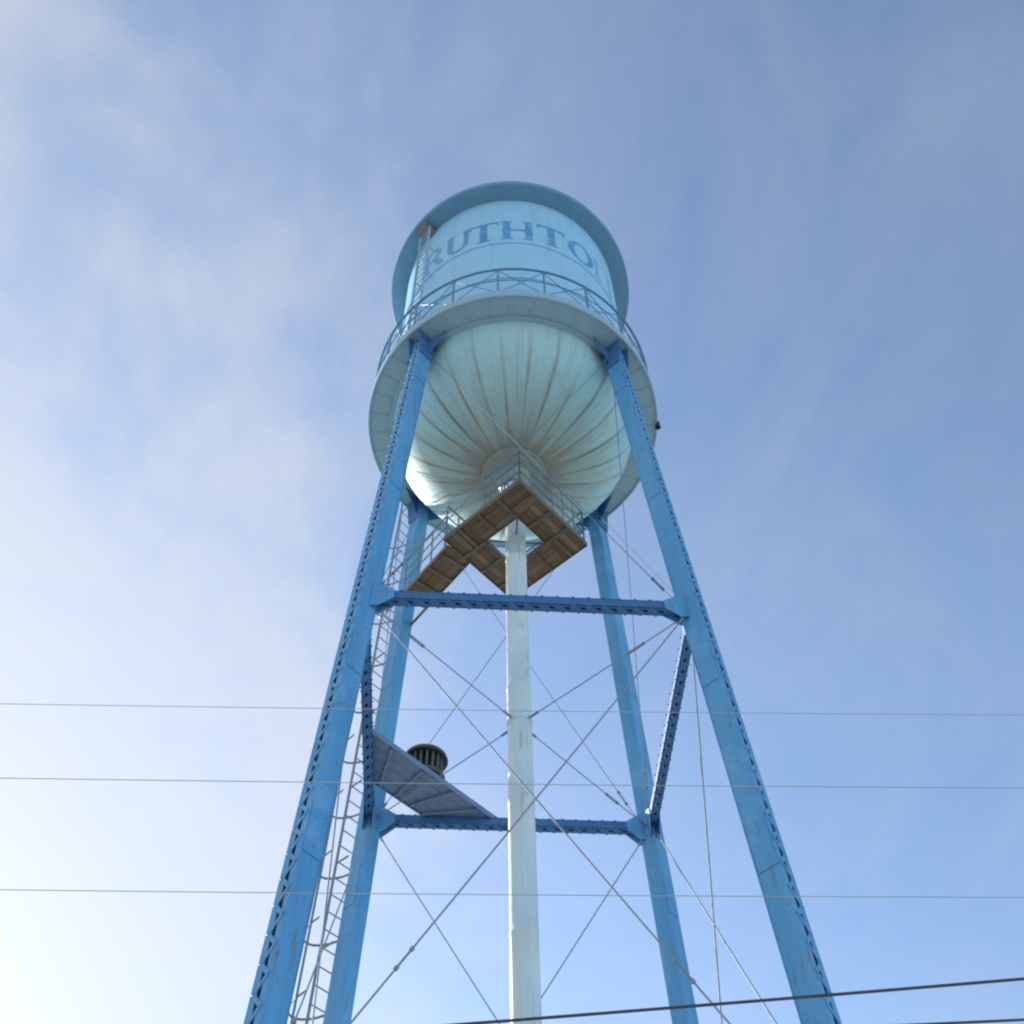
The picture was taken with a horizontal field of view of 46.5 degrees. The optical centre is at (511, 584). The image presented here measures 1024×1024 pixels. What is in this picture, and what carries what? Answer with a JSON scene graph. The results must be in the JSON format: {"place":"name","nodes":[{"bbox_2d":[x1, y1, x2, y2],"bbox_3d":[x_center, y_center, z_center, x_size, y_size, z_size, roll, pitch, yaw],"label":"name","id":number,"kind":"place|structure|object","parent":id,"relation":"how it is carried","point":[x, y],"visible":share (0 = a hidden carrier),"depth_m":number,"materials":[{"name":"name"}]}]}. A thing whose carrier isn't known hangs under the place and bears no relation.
{"place":"outdoors","nodes":[
{"label":"outdoors","id":0,"kind":"place"},
{"bbox_2d":[0,0,1023,1023],"label":"sky","id":1,"kind":"structure","parent":0,"point":[813,210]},
{"label":"ground","id":2,"kind":"structure","parent":0,"visible":0},
{"bbox_2d":[243,181,841,1023],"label":"water tower","id":3,"kind":"structure","parent":2,"relation":"on","point":[513,407],"depth_m":20.60,"materials":[{"name":"metal"}]},
{"bbox_2d":[406,744,447,778],"bbox_3d":[-1.365,2.913,18.662,0.718,0.735,0.718,-1,-53,0],"label":"siren","id":4,"kind":"object","parent":3,"relation":"on","point":[433,758],"visible":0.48,"depth_m":18.62,"materials":[{"name":"paint"}]},
{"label":"utility pole","id":5,"kind":"object","parent":2,"relation":"on","visible":0},
{"bbox_2d":[0,703,983,714],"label":"overhead wire","id":6,"kind":"object","parent":5,"relation":"attached to","point":[503,710],"visible":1,"depth_m":10.88,"materials":[{"name":"grey metal"}]},
{"bbox_2d":[0,778,1019,787],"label":"overhead wire","id":7,"kind":"object","parent":5,"relation":"attached to","point":[512,784],"visible":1,"depth_m":10.16,"materials":[{"name":"grey metal"}]},
{"bbox_2d":[0,889,1023,897],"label":"overhead wire","id":8,"kind":"object","parent":5,"relation":"attached to","point":[510,894],"visible":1,"depth_m":9.24,"materials":[{"name":"grey metal"}]},
{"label":"utility pole","id":9,"kind":"object","parent":2,"relation":"on","visible":0},
{"bbox_2d":[451,977,1023,1023],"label":"service cable","id":10,"kind":"object","parent":9,"relation":"attached to","point":[744,1001],"visible":1,"depth_m":8.53,"materials":[{"name":"black rubber"}]},
{"bbox_2d":[911,1018,1023,1023],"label":"service cable","id":11,"kind":"object","parent":9,"relation":"attached to","point":[988,1021],"visible":1,"depth_m":8.45,"materials":[{"name":"black rubber"}]}
]}

